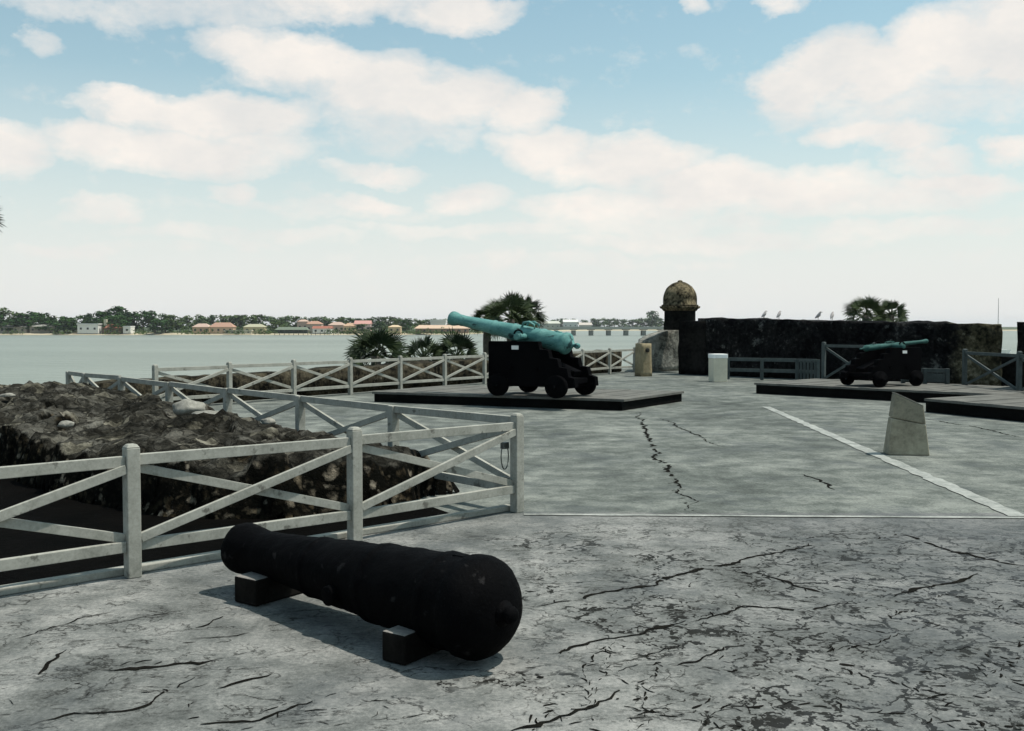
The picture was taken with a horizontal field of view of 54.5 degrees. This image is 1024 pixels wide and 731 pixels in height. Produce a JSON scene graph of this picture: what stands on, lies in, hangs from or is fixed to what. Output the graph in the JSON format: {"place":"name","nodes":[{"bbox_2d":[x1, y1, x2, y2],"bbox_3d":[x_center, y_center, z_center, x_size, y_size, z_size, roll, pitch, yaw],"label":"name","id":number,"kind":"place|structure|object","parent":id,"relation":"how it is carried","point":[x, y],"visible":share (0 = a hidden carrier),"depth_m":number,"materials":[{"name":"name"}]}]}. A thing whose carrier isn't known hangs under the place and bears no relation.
{"place":"outdoors","nodes":[
{"label":"outdoors","id":0,"kind":"place"},
{"bbox_2d":[0,478,447,584],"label":"soil ground","id":1,"kind":"structure","parent":0,"point":[63,511],"depth_m":8.34,"materials":[{"name":"soil"}]},
{"bbox_2d":[0,380,459,518],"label":"rubble mound","id":2,"kind":"object","parent":1,"relation":"on","point":[109,422],"visible":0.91,"depth_m":9.97,"materials":[{"name":"stone"}]},
{"bbox_2d":[58,420,73,428],"bbox_3d":[-5.011,0.664,11.177,0.171,0.095,0.129,-1,2,-18],"label":"stone","id":3,"kind":"object","parent":2,"relation":"on","point":[66,424],"visible":1,"depth_m":11.14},
{"bbox_2d":[172,399,205,415],"bbox_3d":[-3.986,0.520,12.295,0.401,0.221,0.313,-1,2,-23],"label":"stone","id":4,"kind":"object","parent":2,"relation":"on","point":[184,407],"visible":0.84,"depth_m":12.20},
{"bbox_2d":[191,410,217,413],"bbox_3d":[-3.544,0.593,11.632,0.498,0.131,0.316,1,2,16],"label":"stone","id":5,"kind":"object","parent":2,"relation":"on","point":[207,411],"visible":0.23,"depth_m":11.58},
{"bbox_2d":[260,417,275,423],"bbox_3d":[-2.877,0.660,11.740,0.178,0.095,0.127,-2,3,-41],"label":"stone","id":6,"kind":"object","parent":2,"relation":"on","point":[268,420],"visible":0.87,"depth_m":11.69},
{"bbox_2d":[89,351,621,402],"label":"parapet wall","id":7,"kind":"structure","parent":0,"point":[238,380],"depth_m":25.14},
{"bbox_2d":[342,327,411,365],"bbox_3d":[-4.439,2.177,33.096,2.443,7.023,2.430,0,2,0],"label":"palm tree","id":8,"kind":"object","parent":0,"point":[365,344],"visible":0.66,"depth_m":32.71,"materials":[{"name":"green plant"}]},
{"bbox_2d":[403,332,443,360],"bbox_3d":[-3.022,2.241,34.102,1.996,6.817,2.005,0,2,0],"label":"palm tree","id":9,"kind":"object","parent":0,"point":[434,348],"visible":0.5,"depth_m":33.85,"materials":[{"name":"green plant"}]},
{"bbox_2d":[430,327,481,360],"bbox_3d":[-1.955,2.098,35.074,2.116,7.025,2.152,0,2,0],"label":"palm tree","id":10,"kind":"object","parent":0,"point":[460,342],"visible":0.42,"depth_m":34.77,"materials":[{"name":"green plant"}]},
{"bbox_2d":[469,304,504,354],"bbox_3d":[-1.209,1.145,46.078,1.971,8.056,1.880,0,2,0],"label":"palm tree","id":11,"kind":"object","parent":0,"point":[479,313],"visible":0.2,"depth_m":45.83,"materials":[{"name":"green plant"}]},
{"bbox_2d":[0,331,1016,384],"bbox_3d":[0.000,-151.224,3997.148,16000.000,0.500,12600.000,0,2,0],"label":"water","id":12,"kind":"structure","parent":0,"point":[40,359],"depth_m":281.17,"materials":[{"name":"liquid"}]},
{"bbox_2d":[274,327,309,334],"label":"boathouse","id":13,"kind":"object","parent":12,"relation":"in","point":[292,330],"visible":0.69,"depth_m":783.29,"materials":[{"name":"green wood"}]},
{"bbox_2d":[552,327,662,334],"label":"bridge","id":14,"kind":"structure","parent":12,"relation":"in","point":[609,329],"depth_m":753.98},
{"bbox_2d":[0,327,1016,334],"bbox_3d":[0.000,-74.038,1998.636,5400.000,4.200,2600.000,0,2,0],"label":"shore","id":15,"kind":"structure","parent":0,"point":[1003,329],"depth_m":803.78,"materials":[{"name":"plant"}]},
{"bbox_2d":[0,307,9,325],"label":"shade tree","id":16,"kind":"object","parent":15,"relation":"on","point":[3,313],"visible":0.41,"depth_m":845.11,"materials":[{"name":"green plant"}]},
{"bbox_2d":[0,325,29,332],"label":"house","id":17,"kind":"structure","parent":15,"relation":"on","point":[24,330],"depth_m":801.54,"materials":[{"name":"grey concrete"}]},
{"bbox_2d":[3,318,33,330],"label":"shade tree","id":18,"kind":"object","parent":15,"relation":"on","point":[10,321],"visible":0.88,"depth_m":800.43,"materials":[{"name":"green plant"}]},
{"bbox_2d":[14,318,29,330],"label":"shade tree","id":19,"kind":"object","parent":15,"relation":"on","point":[20,323],"visible":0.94,"depth_m":801.71,"materials":[{"name":"green plant"}]},
{"bbox_2d":[24,318,45,325],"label":"shade tree","id":20,"kind":"object","parent":15,"relation":"on","point":[31,321],"visible":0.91,"depth_m":807.83,"materials":[{"name":"green plant"}]},
{"bbox_2d":[28,312,45,324],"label":"shade tree","id":21,"kind":"object","parent":15,"relation":"on","point":[34,315],"visible":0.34,"depth_m":822.92,"materials":[{"name":"green plant"}]},
{"bbox_2d":[29,325,56,332],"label":"house","id":22,"kind":"structure","parent":15,"relation":"on","point":[33,330],"depth_m":803.54,"materials":[{"name":"white concrete"}]},
{"bbox_2d":[29,317,59,329],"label":"shade tree","id":23,"kind":"object","parent":15,"relation":"on","point":[48,319],"visible":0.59,"depth_m":809.97,"materials":[{"name":"green plant"}]},
{"bbox_2d":[39,320,58,332],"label":"shade tree","id":24,"kind":"object","parent":15,"relation":"on","point":[51,322],"visible":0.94,"depth_m":802.23,"materials":[{"name":"green plant"}]},
{"bbox_2d":[53,316,76,332],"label":"shade tree","id":25,"kind":"object","parent":15,"relation":"on","point":[66,321],"visible":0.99,"depth_m":796.35,"materials":[{"name":"green plant"}]},
{"bbox_2d":[75,315,90,322],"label":"shade tree","id":26,"kind":"object","parent":15,"relation":"on","point":[80,317],"visible":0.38,"depth_m":834.92,"materials":[{"name":"green plant"}]},
{"bbox_2d":[76,323,102,333],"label":"house","id":27,"kind":"structure","parent":15,"relation":"on","point":[89,328],"depth_m":796.48,"materials":[{"name":"white concrete"}]},
{"bbox_2d":[95,309,111,318],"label":"shade tree","id":28,"kind":"object","parent":15,"relation":"on","point":[102,314],"visible":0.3,"depth_m":830.09,"materials":[{"name":"green plant"}]},
{"bbox_2d":[102,319,122,332],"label":"house","id":29,"kind":"structure","parent":15,"relation":"on","point":[108,326],"depth_m":797.58,"materials":[{"name":"brown brick"}]},
{"bbox_2d":[104,306,126,321],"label":"shade tree","id":30,"kind":"object","parent":15,"relation":"on","point":[117,309],"visible":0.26,"depth_m":836.63,"materials":[{"name":"green plant"}]},
{"bbox_2d":[107,314,133,328],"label":"shade tree","id":31,"kind":"object","parent":15,"relation":"on","point":[124,322],"visible":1,"depth_m":800.27,"materials":[{"name":"green plant"}]},
{"bbox_2d":[115,309,131,325],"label":"shade tree","id":32,"kind":"object","parent":15,"relation":"on","point":[121,313],"visible":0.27,"depth_m":822.64,"materials":[{"name":"green plant"}]},
{"bbox_2d":[122,326,134,333],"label":"house","id":33,"kind":"structure","parent":15,"relation":"on","point":[129,330],"depth_m":796.55,"materials":[{"name":"white concrete"}]},
{"bbox_2d":[124,311,140,329],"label":"shade tree","id":34,"kind":"object","parent":15,"relation":"on","point":[132,322],"visible":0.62,"depth_m":825.73,"materials":[{"name":"green plant"}]},
{"bbox_2d":[131,310,158,329],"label":"shade tree","id":35,"kind":"object","parent":15,"relation":"on","point":[138,316],"visible":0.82,"depth_m":823.59,"materials":[{"name":"green plant"}]},
{"bbox_2d":[138,312,158,331],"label":"shade tree","id":36,"kind":"object","parent":15,"relation":"on","point":[155,316],"visible":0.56,"depth_m":828.76,"materials":[{"name":"green plant"}]},
{"bbox_2d":[146,319,168,332],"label":"shade tree","id":37,"kind":"object","parent":15,"relation":"on","point":[156,323],"visible":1,"depth_m":797.39,"materials":[{"name":"green plant"}]},
{"bbox_2d":[162,314,183,332],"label":"shade tree","id":38,"kind":"object","parent":15,"relation":"on","point":[175,323],"visible":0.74,"depth_m":820.72,"materials":[{"name":"green plant"}]},
{"bbox_2d":[173,317,186,330],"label":"shade tree","id":39,"kind":"object","parent":15,"relation":"on","point":[180,319],"visible":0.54,"depth_m":850.33,"materials":[{"name":"green plant"}]},
{"bbox_2d":[180,315,194,329],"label":"shade tree","id":40,"kind":"object","parent":15,"relation":"on","point":[186,318],"visible":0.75,"depth_m":909.71,"materials":[{"name":"green plant"}]},
{"bbox_2d":[192,324,209,332],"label":"house","id":41,"kind":"structure","parent":15,"relation":"on","point":[199,327],"depth_m":801.54,"materials":[{"name":"concrete"}]},
{"bbox_2d":[192,317,214,324],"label":"shade tree","id":42,"kind":"object","parent":15,"relation":"on","point":[205,320],"visible":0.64,"depth_m":933.60,"materials":[{"name":"green plant"}]},
{"bbox_2d":[206,315,219,325],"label":"shade tree","id":43,"kind":"object","parent":15,"relation":"on","point":[212,317],"visible":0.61,"depth_m":935.90,"materials":[{"name":"green plant"}]},
{"bbox_2d":[210,323,235,332],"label":"house","id":44,"kind":"structure","parent":15,"relation":"on","point":[219,327],"depth_m":803.51,"materials":[{"name":"beige concrete"}]},
{"bbox_2d":[216,314,230,322],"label":"shade tree","id":45,"kind":"object","parent":15,"relation":"on","point":[222,318],"visible":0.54,"depth_m":924.61,"materials":[{"name":"green plant"}]},
{"bbox_2d":[228,314,246,329],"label":"shade tree","id":46,"kind":"object","parent":15,"relation":"on","point":[237,320],"visible":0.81,"depth_m":926.27,"materials":[{"name":"green plant"}]},
{"bbox_2d":[224,330,252,333],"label":"building","id":47,"kind":"structure","parent":15,"relation":"on","point":[244,331],"depth_m":793.55,"materials":[{"name":"white concrete"}]},
{"bbox_2d":[1,320,482,334],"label":"shore scrub","id":48,"kind":"object","parent":15,"relation":"on","point":[142,331],"visible":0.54,"depth_m":791.53,"materials":[{"name":"green plant"}]},
{"bbox_2d":[242,314,258,325],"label":"shade tree","id":49,"kind":"object","parent":15,"relation":"on","point":[253,317],"visible":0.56,"depth_m":911.07,"materials":[{"name":"green plant"}]},
{"bbox_2d":[243,324,266,332],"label":"house","id":50,"kind":"structure","parent":15,"relation":"on","point":[254,326],"depth_m":805.54,"materials":[{"name":"white concrete"}]},
{"bbox_2d":[255,314,267,325],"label":"shade tree","id":51,"kind":"object","parent":15,"relation":"on","point":[261,316],"visible":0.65,"depth_m":916.19,"materials":[{"name":"green plant"}]},
{"bbox_2d":[264,316,280,328],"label":"shade tree","id":52,"kind":"object","parent":15,"relation":"on","point":[269,319],"visible":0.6,"depth_m":888.30,"materials":[{"name":"green plant"}]},
{"bbox_2d":[270,320,286,330],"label":"shade tree","id":53,"kind":"object","parent":15,"relation":"on","point":[276,322],"visible":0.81,"depth_m":812.20,"materials":[{"name":"green plant"}]},
{"bbox_2d":[272,317,292,328],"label":"shade tree","id":54,"kind":"object","parent":15,"relation":"on","point":[285,321],"visible":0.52,"depth_m":892.50,"materials":[{"name":"green plant"}]},
{"bbox_2d":[297,320,309,326],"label":"house","id":55,"kind":"structure","parent":15,"relation":"on","point":[301,323],"depth_m":839.29,"materials":[{"name":"beige concrete"}]},
{"bbox_2d":[306,321,322,332],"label":"house","id":56,"kind":"structure","parent":15,"relation":"on","point":[310,325],"depth_m":834.46,"materials":[{"name":"beige concrete"}]},
{"bbox_2d":[312,326,333,332],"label":"house","id":57,"kind":"structure","parent":15,"relation":"on","point":[317,329],"depth_m":806.78,"materials":[{"name":"orange"}]},
{"bbox_2d":[317,316,331,325],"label":"shade tree","id":58,"kind":"object","parent":15,"relation":"on","point":[325,319],"visible":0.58,"depth_m":913.38,"materials":[{"name":"green plant"}]},
{"bbox_2d":[328,322,344,332],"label":"house","id":59,"kind":"structure","parent":15,"relation":"on","point":[337,325],"depth_m":831.46,"materials":[{"name":"beige concrete"}]},
{"bbox_2d":[334,317,348,323],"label":"shade tree","id":60,"kind":"object","parent":15,"relation":"on","point":[341,319],"visible":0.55,"depth_m":915.51,"materials":[{"name":"green plant"}]},
{"bbox_2d":[343,323,355,332],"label":"house","id":61,"kind":"structure","parent":15,"relation":"on","point":[348,325],"depth_m":809.51,"materials":[{"name":"beige concrete"}]},
{"bbox_2d":[354,321,371,332],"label":"house","id":62,"kind":"structure","parent":15,"relation":"on","point":[356,323],"depth_m":811.54,"materials":[{"name":"pink tile"}]},
{"bbox_2d":[365,316,385,329],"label":"shade tree","id":63,"kind":"object","parent":15,"relation":"on","point":[372,318],"visible":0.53,"depth_m":913.23,"materials":[{"name":"green plant"}]},
{"bbox_2d":[368,322,384,331],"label":"shade tree","id":64,"kind":"object","parent":15,"relation":"on","point":[378,325],"visible":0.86,"depth_m":793.53,"materials":[{"name":"green plant"}]},
{"bbox_2d":[381,316,403,328],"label":"shade tree","id":65,"kind":"object","parent":15,"relation":"on","point":[390,318],"visible":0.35,"depth_m":920.05,"materials":[{"name":"green plant"}]},
{"bbox_2d":[388,325,401,332],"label":"house","id":66,"kind":"structure","parent":15,"relation":"on","point":[395,327],"depth_m":805.51,"materials":[{"name":"beige concrete"}]},
{"bbox_2d":[400,318,412,332],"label":"shade tree","id":67,"kind":"object","parent":15,"relation":"on","point":[406,323],"visible":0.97,"depth_m":795.55,"materials":[{"name":"green plant"}]},
{"bbox_2d":[405,318,424,329],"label":"shade tree","id":68,"kind":"object","parent":15,"relation":"on","point":[415,324],"visible":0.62,"depth_m":890.39,"materials":[{"name":"green plant"}]},
{"bbox_2d":[430,319,446,324],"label":"house","id":69,"kind":"structure","parent":15,"relation":"on","point":[438,321],"depth_m":859.20,"materials":[{"name":"white concrete"}]},
{"bbox_2d":[415,325,468,332],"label":"house","id":70,"kind":"structure","parent":15,"relation":"on","point":[462,329],"depth_m":815.31,"materials":[{"name":"tile"}]},
{"bbox_2d":[537,321,560,328],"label":"house","id":71,"kind":"structure","parent":15,"relation":"on","point":[552,324],"depth_m":1558.80,"materials":[{"name":"white"}]},
{"bbox_2d":[563,320,577,326],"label":"house","id":72,"kind":"structure","parent":15,"relation":"on","point":[570,323],"depth_m":1553.74,"materials":[{"name":"white paint"}]},
{"bbox_2d":[592,318,611,326],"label":"shade tree","id":73,"kind":"object","parent":15,"relation":"on","point":[602,323],"visible":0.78,"depth_m":1684.37,"materials":[{"name":"green plant"}]},
{"bbox_2d":[605,318,621,326],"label":"shade tree","id":74,"kind":"object","parent":15,"relation":"on","point":[616,322],"visible":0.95,"depth_m":1627.87,"materials":[{"name":"green plant"}]},
{"bbox_2d":[620,319,640,326],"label":"shade tree","id":75,"kind":"object","parent":15,"relation":"on","point":[632,322],"visible":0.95,"depth_m":1633.33,"materials":[{"name":"green plant"}]},
{"bbox_2d":[646,311,660,326],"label":"shade tree","id":76,"kind":"object","parent":15,"relation":"on","point":[654,319],"visible":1,"depth_m":1605.07,"materials":[{"name":"green plant"}]},
{"bbox_2d":[482,290,540,340],"bbox_3d":[-0.098,0.951,44.009,2.838,8.608,2.844,0,2,0],"label":"palm tree","id":77,"kind":"object","parent":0,"point":[498,309],"visible":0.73,"depth_m":43.60,"materials":[{"name":"green plant"}]},
{"bbox_2d":[0,368,1023,730],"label":"terrace floor","id":78,"kind":"structure","parent":0,"point":[718,600],"depth_m":6.01,"materials":[{"name":"concrete"}]},
{"bbox_2d":[0,504,509,595],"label":"kerb","id":79,"kind":"structure","parent":78,"relation":"on","point":[38,584],"depth_m":7.07,"materials":[{"name":"white paint"}]},
{"bbox_2d":[0,413,523,578],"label":"timber fence","id":80,"kind":"object","parent":78,"relation":"on","point":[132,541],"visible":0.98,"depth_m":7.21,"materials":[{"name":"white paint"}]},
{"bbox_2d":[500,442,509,478],"bbox_3d":[-0.093,0.881,9.072,0.219,0.361,0.050,-2,3,-42],"label":"chain","id":81,"kind":"object","parent":80,"relation":"hanging from","point":[504,445],"visible":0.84,"depth_m":9.07,"materials":[{"name":"metal"}]},
{"bbox_2d":[235,572,300,605],"bbox_3d":[-1.414,1.364,6.372,0.200,0.165,0.750,2,3,35],"label":"timber block","id":82,"kind":"object","parent":78,"relation":"on","point":[254,589],"depth_m":6.08,"materials":[{"name":"wood"}]},
{"bbox_2d":[220,523,522,660],"bbox_3d":[-0.885,1.193,5.649,2.407,0.523,0.526,2,3,41],"label":"iron cannon","id":83,"kind":"object","parent":82,"relation":"on","point":[465,606],"visible":0.97,"depth_m":5.14,"materials":[{"name":"metal"}]},
{"bbox_2d":[65,371,509,488],"bbox_3d":[-4.134,0.712,13.846,0.092,0.878,12.578,-2,3,-41],"label":"timber fence","id":84,"kind":"object","parent":78,"relation":"on","point":[393,414],"visible":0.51,"depth_m":11.23,"materials":[{"name":"white paint"}]},
{"bbox_2d":[152,347,634,403],"bbox_3d":[-0.846,0.084,29.059,0.092,0.925,22.142,2,3,35],"label":"timber fence","id":85,"kind":"object","parent":78,"relation":"on","point":[294,388],"visible":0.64,"depth_m":24.54,"materials":[{"name":"white paint"}]},
{"bbox_2d":[382,625,439,664],"bbox_3d":[-0.399,1.412,5.292,0.155,0.155,0.700,2,3,35],"label":"timber block","id":86,"kind":"object","parent":78,"relation":"on","point":[401,645],"depth_m":5.02,"materials":[{"name":"wood"}]},
{"bbox_2d":[372,385,683,410],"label":"gun platform","id":87,"kind":"structure","parent":78,"relation":"on","point":[596,399],"depth_m":21.34,"materials":[{"name":"concrete"}]},
{"bbox_2d":[447,311,598,398],"bbox_3d":[0.085,-0.279,21.318,3.472,1.790,1.440,1,3,33],"label":"mounted cannon","id":88,"kind":"object","parent":87,"relation":"on","point":[527,359],"visible":1,"depth_m":20.75,"materials":[{"name":"black paint"}]},
{"bbox_2d":[635,343,651,376],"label":"stone pillar","id":89,"kind":"structure","parent":78,"relation":"on","point":[643,359],"depth_m":33.54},
{"bbox_2d":[638,329,678,371],"bbox_3d":[5.987,-0.856,38.472,4.569,2.155,1.604,-2,3,-35],"label":"merlon","id":90,"kind":"object","parent":78,"relation":"on","point":[664,345],"visible":0.42,"depth_m":37.42,"materials":[{"name":"stone"}]},
{"bbox_2d":[660,280,706,374],"bbox_3d":[6.421,-1.412,35.931,1.897,3.414,3.218,-1,3,-27],"label":"sentry box","id":91,"kind":"object","parent":78,"relation":"on","point":[679,307],"visible":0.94,"depth_m":34.99,"materials":[{"name":"stone"}]},
{"bbox_2d":[708,354,727,381],"bbox_3d":[6.304,0.066,30.462,0.470,0.847,0.420,0,2,-12],"label":"trash can","id":92,"kind":"object","parent":78,"relation":"on","point":[717,371],"visible":1,"depth_m":30.28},
{"bbox_2d":[727,357,819,379],"bbox_3d":[8.163,0.115,31.137,3.040,0.690,0.285,2,3,36],"label":"rail fence","id":93,"kind":"object","parent":78,"relation":"on","point":[804,371],"visible":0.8,"depth_m":30.94,"materials":[{"name":"grey paint"}]},
{"bbox_2d":[524,514,1023,517],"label":"painted line","id":94,"kind":"object","parent":78,"relation":"on","point":[787,515],"visible":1,"depth_m":8.89,"materials":[{"name":"paint"}]},
{"bbox_2d":[821,342,876,378],"bbox_3d":[9.051,0.005,26.771,0.092,1.265,1.571,-2,3,-42],"label":"timber fence","id":95,"kind":"object","parent":78,"relation":"on","point":[825,346],"visible":0.52,"depth_m":27.16,"materials":[{"name":"grey paint"}]},
{"bbox_2d":[698,317,1002,385],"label":"parapet wall","id":96,"kind":"structure","parent":78,"relation":"on","point":[945,345],"depth_m":30.85,"materials":[{"name":"stone"}]},
{"bbox_2d":[754,378,1023,402],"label":"gun platform","id":97,"kind":"structure","parent":78,"relation":"on","point":[855,389],"depth_m":23.47,"materials":[{"name":"concrete"}]},
{"bbox_2d":[840,339,928,386],"bbox_3d":[9.149,-0.080,24.020,2.446,1.109,1.210,-1,3,-27],"label":"mounted cannon","id":98,"kind":"object","parent":97,"relation":"on","point":[880,365],"visible":1,"depth_m":23.65,"materials":[{"name":"black paint"}]},
{"bbox_2d":[901,368,949,383],"bbox_3d":[10.242,0.391,24.685,1.135,0.650,0.119,1,3,29],"label":"rail fence","id":99,"kind":"object","parent":97,"relation":"on","point":[932,375],"visible":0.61,"depth_m":24.55,"materials":[{"name":"grey paint"}]},
{"bbox_2d":[764,407,1023,515],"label":"painted line","id":100,"kind":"object","parent":78,"relation":"on","point":[994,505],"visible":1,"depth_m":11.50,"materials":[{"name":"paint"}]},
{"bbox_2d":[883,392,929,455],"bbox_3d":[5.237,0.765,13.208,0.526,0.819,0.298,0,2,8],"label":"stone marker","id":101,"kind":"object","parent":78,"relation":"on","point":[906,432],"visible":1,"depth_m":13.09,"materials":[{"name":"stone"}]},
{"bbox_2d":[924,393,1023,421],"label":"gun platform","id":102,"kind":"structure","parent":78,"relation":"on","point":[1002,407],"depth_m":18.82,"materials":[{"name":"concrete"}]},
{"bbox_2d":[962,349,1023,390],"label":"timber fence","id":103,"kind":"object","parent":78,"relation":"on","point":[1019,356],"visible":0.7,"depth_m":22.89,"materials":[{"name":"grey paint"}]},
{"bbox_2d":[1001,357,1015,385],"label":"embrasure sill","id":104,"kind":"structure","parent":78,"relation":"on","point":[1008,372],"depth_m":27.60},
{"bbox_2d":[1015,322,1023,387],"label":"merlon","id":105,"kind":"object","parent":78,"relation":"on","point":[1020,336],"visible":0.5,"depth_m":22.53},
{"bbox_2d":[0,0,1023,326],"label":"sky","id":106,"kind":"structure","parent":0,"point":[421,160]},
{"bbox_2d":[507,294,549,327],"bbox_3d":[0.742,0.832,47.091,2.172,8.602,2.167,-1,3,-25],"label":"palm tree","id":107,"kind":"object","parent":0,"point":[538,316],"visible":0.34,"depth_m":46.79,"materials":[{"name":"green plant"}]},
{"bbox_2d":[842,295,890,321],"bbox_3d":[17.021,0.813,48.036,2.348,8.565,2.372,0,2,0],"label":"palm tree","id":108,"kind":"object","parent":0,"point":[855,308],"visible":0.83,"depth_m":47.71,"materials":[{"name":"green plant"}]},
{"bbox_2d":[873,299,909,321],"bbox_3d":[19.000,0.807,50.100,2.023,8.412,2.134,0,2,0],"label":"palm tree","id":109,"kind":"object","parent":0,"point":[901,315],"visible":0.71,"depth_m":49.64,"materials":[{"name":"green plant"}]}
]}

